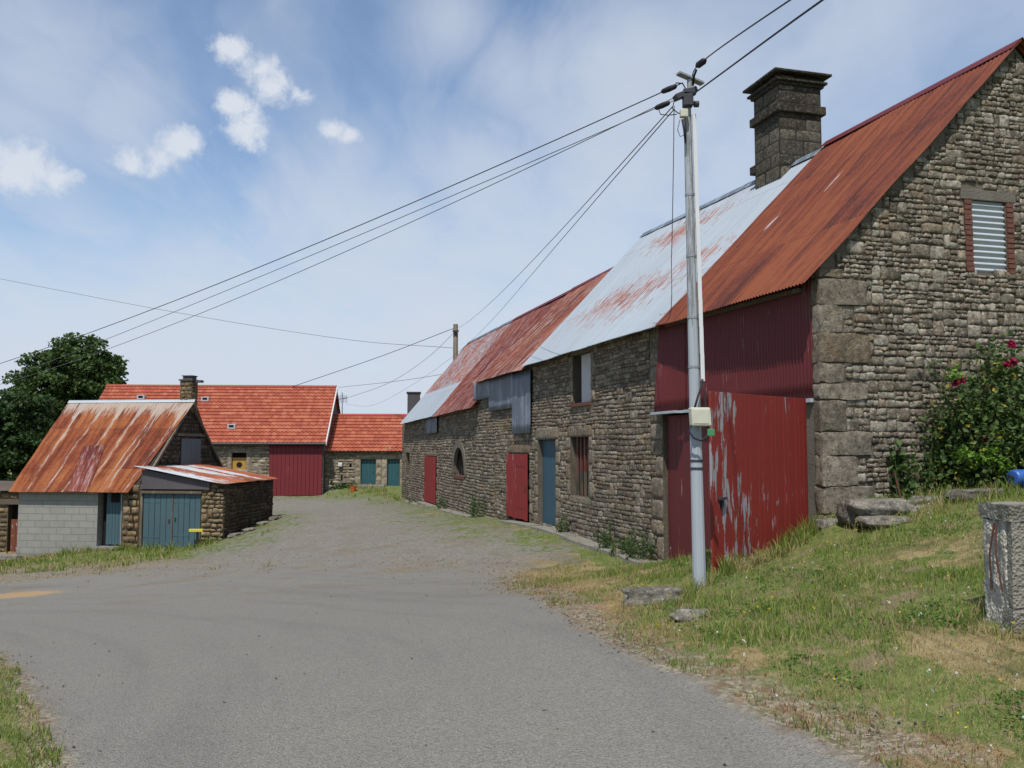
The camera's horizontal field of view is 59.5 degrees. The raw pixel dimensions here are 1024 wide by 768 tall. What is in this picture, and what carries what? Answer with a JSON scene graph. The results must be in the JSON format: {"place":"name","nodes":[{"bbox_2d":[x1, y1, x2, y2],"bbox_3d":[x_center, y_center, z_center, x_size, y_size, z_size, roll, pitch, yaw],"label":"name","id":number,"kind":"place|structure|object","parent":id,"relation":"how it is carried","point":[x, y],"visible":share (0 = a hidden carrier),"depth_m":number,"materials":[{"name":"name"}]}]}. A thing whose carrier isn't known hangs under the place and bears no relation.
{"place":"outdoors","nodes":[
{"label":"outdoors","id":0,"kind":"place"},
{"bbox_2d":[0,564,869,767],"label":"road","id":1,"kind":"structure","parent":0,"point":[371,694],"depth_m":6.20,"materials":[{"name":"grey asphalt"}]},
{"bbox_2d":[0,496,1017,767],"bbox_3d":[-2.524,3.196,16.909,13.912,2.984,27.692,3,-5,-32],"label":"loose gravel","id":2,"kind":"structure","parent":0,"point":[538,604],"depth_m":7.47,"materials":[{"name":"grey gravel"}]},
{"bbox_2d":[0,459,1023,767],"bbox_3d":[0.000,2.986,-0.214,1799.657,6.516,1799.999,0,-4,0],"label":"ground","id":3,"kind":"structure","parent":0,"point":[570,555],"depth_m":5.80,"materials":[{"name":"green plant"}]},
{"bbox_2d":[0,481,23,560],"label":"stone annexe","id":4,"kind":"structure","parent":3,"relation":"on","point":[9,503],"depth_m":28.96,"materials":[{"name":"brown stone"}]},
{"bbox_2d":[10,519,17,551],"bbox_3d":[-15.894,4.897,28.954,0.652,1.037,0.036,-1,-4,8],"label":"door","id":5,"kind":"structure","parent":4,"relation":"in","point":[14,522],"depth_m":28.97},
{"bbox_2d":[13,504,18,518],"bbox_3d":[-15.898,4.665,29.122,0.708,1.526,0.030,-1,-4,8],"label":"doorway","id":6,"kind":"structure","parent":4,"relation":"in","point":[15,507],"depth_m":29.18,"materials":[{"name":"black"}]},
{"bbox_2d":[0,388,57,491],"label":"tree","id":7,"kind":"object","parent":3,"relation":"on","point":[19,443],"visible":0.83,"depth_m":39.16,"materials":[{"name":"green plant"}]},
{"bbox_2d":[0,332,128,436],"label":"tree","id":8,"kind":"object","parent":3,"relation":"on","point":[90,377],"visible":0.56,"depth_m":62.51,"materials":[{"name":"green plant"}]},
{"bbox_2d":[9,375,222,558],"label":"outbuilding","id":9,"kind":"structure","parent":3,"relation":"on","point":[78,482],"depth_m":28.88,"materials":[{"name":"metal"}]},
{"bbox_2d":[106,492,122,544],"bbox_3d":[-12.467,4.177,28.072,0.504,1.692,0.063,-1,-4,8],"label":"door","id":10,"kind":"structure","parent":9,"relation":"in","point":[113,519],"depth_m":28.06,"materials":[{"name":"blue wood"}]},
{"bbox_2d":[189,529,202,546],"bbox_3d":[-9.566,4.713,27.144,0.420,0.645,0.180,0,-4,0],"label":"marker post","id":11,"kind":"object","parent":3,"relation":"on","point":[197,531],"visible":0.88,"depth_m":27.09,"materials":[{"name":"yellow plastic"}]},
{"bbox_2d":[135,463,276,548],"bbox_3d":[-9.934,4.007,29.389,3.004,2.784,4.065,-1,-4,8],"label":"lean to shed","id":12,"kind":"object","parent":3,"relation":"on","point":[221,507],"visible":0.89,"depth_m":27.72,"materials":[{"name":"stone"}]},
{"bbox_2d":[142,493,172,548],"bbox_3d":[-10.978,4.258,27.725,0.934,1.749,0.063,-1,-4,8],"label":"door","id":13,"kind":"structure","parent":12,"relation":"in","point":[157,506],"depth_m":27.73,"materials":[{"name":"wood"}]},
{"bbox_2d":[172,493,200,547],"bbox_3d":[-10.021,4.220,27.594,0.894,1.690,0.061,-1,-4,8],"label":"door","id":14,"kind":"structure","parent":12,"relation":"in","point":[186,507],"depth_m":27.60,"materials":[{"name":"wood"}]},
{"bbox_2d":[98,384,340,495],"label":"tiled barn","id":15,"kind":"structure","parent":3,"relation":"on","point":[280,433],"depth_m":50.83,"materials":[{"name":"tile"}]},
{"bbox_2d":[232,453,245,468],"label":"window","id":16,"kind":"structure","parent":15,"relation":"in","point":[239,459],"depth_m":49.60,"materials":[{"name":"yellow wood"}]},
{"bbox_2d":[269,445,321,495],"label":"sliding door","id":17,"kind":"structure","parent":15,"relation":"in","point":[305,458],"depth_m":49.59,"materials":[{"name":"red metal"}]},
{"bbox_2d":[293,328,452,386],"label":"overhead cable","id":18,"kind":"object","parent":15,"relation":"attached to","point":[377,357],"visible":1,"depth_m":52.28,"materials":[{"name":"black plastic"}]},
{"bbox_2d":[227,532,244,537],"bbox_3d":[-8.484,4.667,27.624,0.312,0.161,0.756,-1,-4,8],"label":"footing stone","id":19,"kind":"object","parent":3,"relation":"on","point":[232,535],"visible":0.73,"depth_m":27.36,"materials":[{"name":"grey stone"}]},
{"bbox_2d":[241,527,256,532],"bbox_3d":[-8.364,4.647,28.482,0.302,0.163,0.756,-1,-4,12],"label":"footing stone","id":20,"kind":"object","parent":3,"relation":"on","point":[248,529],"visible":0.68,"depth_m":28.30,"materials":[{"name":"grey stone"}]},
{"bbox_2d":[256,521,269,525],"bbox_3d":[-8.197,4.610,29.623,0.333,0.173,0.740,-1,-4,9],"label":"footing stone","id":21,"kind":"object","parent":3,"relation":"on","point":[261,523],"visible":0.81,"depth_m":29.34,"materials":[{"name":"grey stone"}]},
{"bbox_2d":[267,516,281,520],"bbox_3d":[-8.078,4.577,30.483,0.330,0.168,0.780,-1,-4,12],"label":"footing stone","id":22,"kind":"object","parent":3,"relation":"on","point":[272,518],"visible":0.88,"depth_m":30.23,"materials":[{"name":"grey stone"}]},
{"bbox_2d":[328,477,342,490],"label":"shrub","id":23,"kind":"object","parent":3,"relation":"on","point":[332,486],"visible":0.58,"depth_m":50.41,"materials":[{"name":"green plant"}]},
{"bbox_2d":[126,496,558,573],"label":"gravel yard","id":24,"kind":"structure","parent":3,"relation":"on","point":[317,518],"depth_m":21.97,"materials":[{"name":"grey gravel"}]},
{"bbox_2d":[337,481,352,488],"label":"shrub","id":25,"kind":"object","parent":3,"relation":"on","point":[343,486],"visible":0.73,"depth_m":50.14,"materials":[{"name":"green plant"}]},
{"bbox_2d":[348,481,357,491],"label":"flower pot","id":26,"kind":"object","parent":3,"relation":"on","point":[353,488],"visible":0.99,"depth_m":49.06,"materials":[{"name":"orange ceramic"}]},
{"bbox_2d":[325,414,407,490],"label":"tiled annexe","id":27,"kind":"structure","parent":3,"relation":"on","point":[357,446],"depth_m":50.85,"materials":[{"name":"tile"}]},
{"bbox_2d":[338,393,346,413],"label":"television aerial","id":28,"kind":"object","parent":27,"relation":"on","point":[342,398],"visible":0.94,"depth_m":55.05,"materials":[{"name":"metal"}]},
{"bbox_2d":[361,459,375,483],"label":"door","id":29,"kind":"structure","parent":27,"relation":"in","point":[367,477],"depth_m":50.80,"materials":[{"name":"wood"}]},
{"bbox_2d":[387,459,399,485],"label":"door","id":30,"kind":"structure","parent":27,"relation":"in","point":[393,469],"depth_m":50.90,"materials":[{"name":"wood"}]},
{"bbox_2d":[406,392,420,413],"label":"house chimney","id":31,"kind":"object","parent":27,"relation":"part of","point":[413,399],"visible":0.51,"depth_m":59.61,"materials":[{"name":"concrete"}]},
{"bbox_2d":[401,500,427,506],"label":"kerb slab","id":32,"kind":"structure","parent":3,"relation":"on","point":[412,503],"depth_m":38.92,"materials":[{"name":"concrete"}]},
{"bbox_2d":[435,496,447,508],"bbox_3d":[-2.553,4.353,32.605,0.494,0.584,0.513,0,-4,0],"label":"weed","id":33,"kind":"object","parent":3,"relation":"on","point":[444,505],"visible":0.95,"depth_m":32.56,"materials":[{"name":"green plant"}]},
{"bbox_2d":[453,324,458,359],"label":"wooden pole","id":34,"kind":"object","parent":3,"relation":"on","point":[455,339],"visible":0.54,"depth_m":47.17,"materials":[{"name":"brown wood"}]},
{"bbox_2d":[3,279,448,347],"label":"overhead cable","id":35,"kind":"object","parent":34,"relation":"attached to","point":[233,322],"visible":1,"depth_m":61.36,"materials":[{"name":"grey plastic"}]},
{"bbox_2d":[345,353,432,398],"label":"overhead cable","id":36,"kind":"object","parent":34,"relation":"attached to","point":[393,380],"visible":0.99,"depth_m":52.83,"materials":[{"name":"grey plastic"}]},
{"bbox_2d":[339,374,440,387],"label":"overhead cable","id":37,"kind":"object","parent":34,"relation":"attached to","point":[393,381],"visible":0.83,"depth_m":52.72,"materials":[{"name":"grey plastic"}]},
{"bbox_2d":[435,507,476,517],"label":"kerb slab","id":38,"kind":"structure","parent":3,"relation":"on","point":[454,512],"depth_m":30.23,"materials":[{"name":"concrete"}]},
{"bbox_2d":[468,494,485,517],"bbox_3d":[-1.034,3.728,27.304,0.658,0.748,0.592,0,-4,0],"label":"weed","id":39,"kind":"object","parent":3,"relation":"on","point":[472,510],"visible":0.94,"depth_m":27.28,"materials":[{"name":"green plant"}]},
{"bbox_2d":[499,520,541,527],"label":"kerb slab","id":40,"kind":"structure","parent":3,"relation":"on","point":[522,524],"depth_m":22.48,"materials":[{"name":"concrete"}]},
{"bbox_2d":[531,526,593,544],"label":"kerb slab","id":41,"kind":"structure","parent":3,"relation":"on","point":[563,535],"depth_m":19.18,"materials":[{"name":"concrete"}]},
{"bbox_2d":[555,514,569,532],"bbox_3d":[1.094,3.092,19.604,0.385,0.497,0.344,0,-4,0],"label":"weed","id":42,"kind":"object","parent":3,"relation":"on","point":[561,527],"visible":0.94,"depth_m":19.58,"materials":[{"name":"green plant"}]},
{"bbox_2d":[592,520,616,548],"bbox_3d":[1.750,2.891,16.965,0.458,0.657,0.454,0,-4,0],"label":"weed","id":43,"kind":"object","parent":3,"relation":"on","point":[605,536],"visible":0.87,"depth_m":16.95,"materials":[{"name":"green plant"}]},
{"bbox_2d":[579,542,656,565],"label":"kerb slab","id":44,"kind":"structure","parent":3,"relation":"on","point":[592,546],"depth_m":16.52,"materials":[{"name":"concrete"}]},
{"bbox_2d":[609,535,632,555],"bbox_3d":[1.992,2.935,16.166,0.518,0.457,0.508,-1,-4,10],"label":"weed","id":45,"kind":"object","parent":3,"relation":"on","point":[622,546],"visible":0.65,"depth_m":16.19,"materials":[{"name":"green plant"}]},
{"bbox_2d":[622,529,656,562],"bbox_3d":[2.232,2.817,15.497,0.661,0.624,0.716,0,-4,0],"label":"weed","id":46,"kind":"object","parent":3,"relation":"on","point":[652,550],"visible":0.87,"depth_m":15.48,"materials":[{"name":"green plant"}]},
{"bbox_2d":[616,585,688,604],"bbox_3d":[1.368,2.050,8.566,0.717,0.212,0.373,0,-4,0],"label":"rock","id":47,"kind":"object","parent":3,"relation":"on","point":[646,593],"visible":0.6,"depth_m":8.45,"materials":[{"name":"grey stone"}]},
{"bbox_2d":[658,69,714,587],"bbox_3d":[1.766,-0.551,8.978,0.478,5.321,0.271,1,-4,-11],"label":"utility pole","id":48,"kind":"object","parent":3,"relation":"on","point":[699,416],"visible":0.98,"depth_m":9.03,"materials":[{"name":"grey metal"}]},
{"bbox_2d":[0,101,672,380],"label":"overhead cable","id":49,"kind":"object","parent":48,"relation":"attached to","point":[662,105],"visible":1,"depth_m":11.40,"materials":[{"name":"grey plastic"}]},
{"bbox_2d":[2,98,672,383],"bbox_3d":[-6.381,-1.311,16.134,21.407,2.340,0.009,-4,-5,41],"label":"overhead cable","id":50,"kind":"object","parent":48,"relation":"attached to","point":[367,241],"visible":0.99,"depth_m":12.14,"materials":[{"name":"grey plastic"}]},
{"bbox_2d":[0,82,682,363],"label":"overhead cable","id":51,"kind":"object","parent":48,"relation":"attached to","point":[667,89],"visible":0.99,"depth_m":11.36,"materials":[{"name":"black plastic"}]},
{"bbox_2d":[346,110,673,405],"bbox_3d":[-2.482,-1.409,35.260,4.673,2.358,52.592,1,-4,-14],"label":"overhead cable","id":52,"kind":"object","parent":48,"relation":"attached to","point":[577,220],"visible":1,"depth_m":13.62,"materials":[{"name":"grey plastic"}]},
{"bbox_2d":[459,107,671,327],"bbox_3d":[-0.566,-2.909,28.179,0.012,2.817,38.060,0,-4,-7],"label":"overhead cable","id":53,"kind":"object","parent":48,"relation":"attached to","point":[591,196],"visible":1,"depth_m":12.67,"materials":[{"name":"grey plastic"}]},
{"bbox_2d":[658,106,674,323],"bbox_3d":[2.009,-1.641,12.097,0.016,2.019,5.987,0,-4,7],"label":"overhead cable","id":54,"kind":"object","parent":48,"relation":"attached to","point":[672,224],"visible":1,"depth_m":9.57,"materials":[{"name":"grey plastic"}]},
{"bbox_2d":[692,0,790,75],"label":"overhead cable","id":55,"kind":"object","parent":48,"relation":"attached to","point":[700,63],"visible":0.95,"depth_m":7.60,"materials":[{"name":"black plastic"}]},
{"bbox_2d":[693,0,823,94],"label":"overhead cable","id":56,"kind":"object","parent":48,"relation":"attached to","point":[785,26],"visible":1,"depth_m":6.91,"materials":[{"name":"black plastic"}]},
{"bbox_2d":[670,608,709,621],"bbox_3d":[1.473,1.900,7.319,0.363,0.118,0.214,0,-4,0],"label":"rock","id":57,"kind":"object","parent":3,"relation":"on","point":[682,615],"visible":0.58,"depth_m":7.25,"materials":[{"name":"grey stone"}]},
{"bbox_2d":[400,37,1023,573],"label":"long barn","id":58,"kind":"structure","parent":3,"relation":"on","point":[850,275],"depth_m":12.64,"materials":[{"name":"grey stone"}]},
{"bbox_2d":[424,456,435,503],"bbox_3d":[-3.321,3.846,36.073,0.064,1.846,2.454,1,-4,-15],"label":"door","id":59,"kind":"structure","parent":58,"relation":"in","point":[429,462],"depth_m":35.95,"materials":[{"name":"wood"}]},
{"bbox_2d":[453,453,464,479],"bbox_3d":[-1.670,2.734,31.048,0.400,1.089,1.769,1,-4,-15],"label":"window","id":60,"kind":"structure","parent":58,"relation":"in","point":[461,476],"depth_m":31.34,"materials":[{"name":"black stone"}]},
{"bbox_2d":[506,454,527,520],"bbox_3d":[0.103,2.693,23.660,0.059,1.686,2.037,1,-4,-15],"label":"door","id":61,"kind":"structure","parent":58,"relation":"in","point":[516,464],"depth_m":23.53,"materials":[{"name":"wood"}]},
{"bbox_2d":[543,439,555,526],"bbox_3d":[0.960,2.372,21.386,0.043,2.091,1.405,1,-4,-15],"label":"door","id":62,"kind":"structure","parent":58,"relation":"in","point":[549,451],"depth_m":21.53,"materials":[{"name":"wood"}]},
{"bbox_2d":[570,353,591,406],"bbox_3d":[1.512,-0.082,19.123,0.170,1.107,1.242,1,-4,-15],"label":"window","id":63,"kind":"structure","parent":58,"relation":"in","point":[586,359],"depth_m":19.04,"materials":[{"name":"black"}]},
{"bbox_2d":[576,437,588,496],"bbox_3d":[1.666,1.771,19.206,0.240,1.270,1.187,1,-4,-15],"label":"window","id":64,"kind":"structure","parent":58,"relation":"in","point":[586,439],"depth_m":19.38,"materials":[{"name":"black"}]},
{"bbox_2d":[814,518,838,530],"bbox_3d":[3.723,1.656,10.472,0.343,0.178,0.222,1,-4,-11],"label":"stone slab","id":65,"kind":"object","parent":3,"relation":"on","point":[824,523],"depth_m":10.38,"materials":[{"name":"grey stone"}]},
{"bbox_2d":[836,501,866,524],"bbox_3d":[3.867,1.459,10.163,0.269,0.280,0.346,1,-4,-19],"label":"stone slab","id":66,"kind":"object","parent":3,"relation":"on","point":[844,517],"depth_m":10.11,"materials":[{"name":"grey stone"}]},
{"bbox_2d":[841,498,915,515],"bbox_3d":[4.122,1.383,10.084,0.807,0.182,0.509,2,-5,-27],"label":"stone slab","id":67,"kind":"object","parent":3,"relation":"on","point":[873,507],"depth_m":9.89,"materials":[{"name":"grey stone"}]},
{"bbox_2d":[855,515,912,527],"bbox_3d":[4.045,1.493,9.745,0.572,0.122,0.393,1,-4,-10],"label":"stone slab","id":68,"kind":"object","parent":3,"relation":"on","point":[867,521],"depth_m":9.58,"materials":[{"name":"grey stone"}]},
{"bbox_2d":[893,472,900,498],"bbox_3d":[4.486,1.277,10.372,0.124,0.524,0.024,-1,-4,11],"label":"iron rod","id":69,"kind":"object","parent":3,"relation":"on","point":[897,485],"visible":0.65,"depth_m":10.38,"materials":[{"name":"brown metal"}]},
{"bbox_2d":[886,439,935,498],"bbox_3d":[4.806,1.066,10.797,0.529,0.819,0.414,-1,-4,18],"label":"weed","id":70,"kind":"object","parent":3,"relation":"on","point":[898,459],"visible":0.83,"depth_m":10.80,"materials":[{"name":"green plant"}]},
{"bbox_2d":[906,505,929,513],"bbox_3d":[4.599,1.442,10.161,0.522,0.155,0.371,1,-4,-19],"label":"stone slab","id":71,"kind":"object","parent":3,"relation":"on","point":[913,509],"depth_m":9.98,"materials":[{"name":"grey stone"}]},
{"bbox_2d":[911,495,943,504],"bbox_3d":[4.985,1.377,10.479,0.663,0.150,0.401,1,-4,-15],"label":"stone slab","id":72,"kind":"object","parent":3,"relation":"on","point":[916,498],"depth_m":10.35,"materials":[{"name":"grey stone"}]},
{"bbox_2d":[911,326,1023,494],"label":"rose bush","id":73,"kind":"object","parent":3,"relation":"on","point":[988,453],"visible":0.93,"depth_m":10.76,"materials":[{"name":"green plant"}]},
{"bbox_2d":[943,488,1023,501],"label":"stone slab","id":74,"kind":"object","parent":3,"relation":"on","point":[951,492],"depth_m":9.99,"materials":[{"name":"grey stone"}]},
{"bbox_2d":[1006,469,1023,485],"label":"blue canister","id":75,"kind":"object","parent":74,"relation":"on","point":[1016,476],"visible":0.87,"depth_m":10.18,"materials":[{"name":"plastic"}]},
{"bbox_2d":[978,501,1023,634],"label":"concrete pillar","id":76,"kind":"structure","parent":3,"relation":"on","point":[1003,547],"depth_m":5.63,"materials":[{"name":"grey concrete"}]},
{"bbox_2d":[0,0,1023,413],"label":"sky","id":77,"kind":"structure","parent":0,"point":[154,153],"materials":[{"name":"blue"}]}
]}

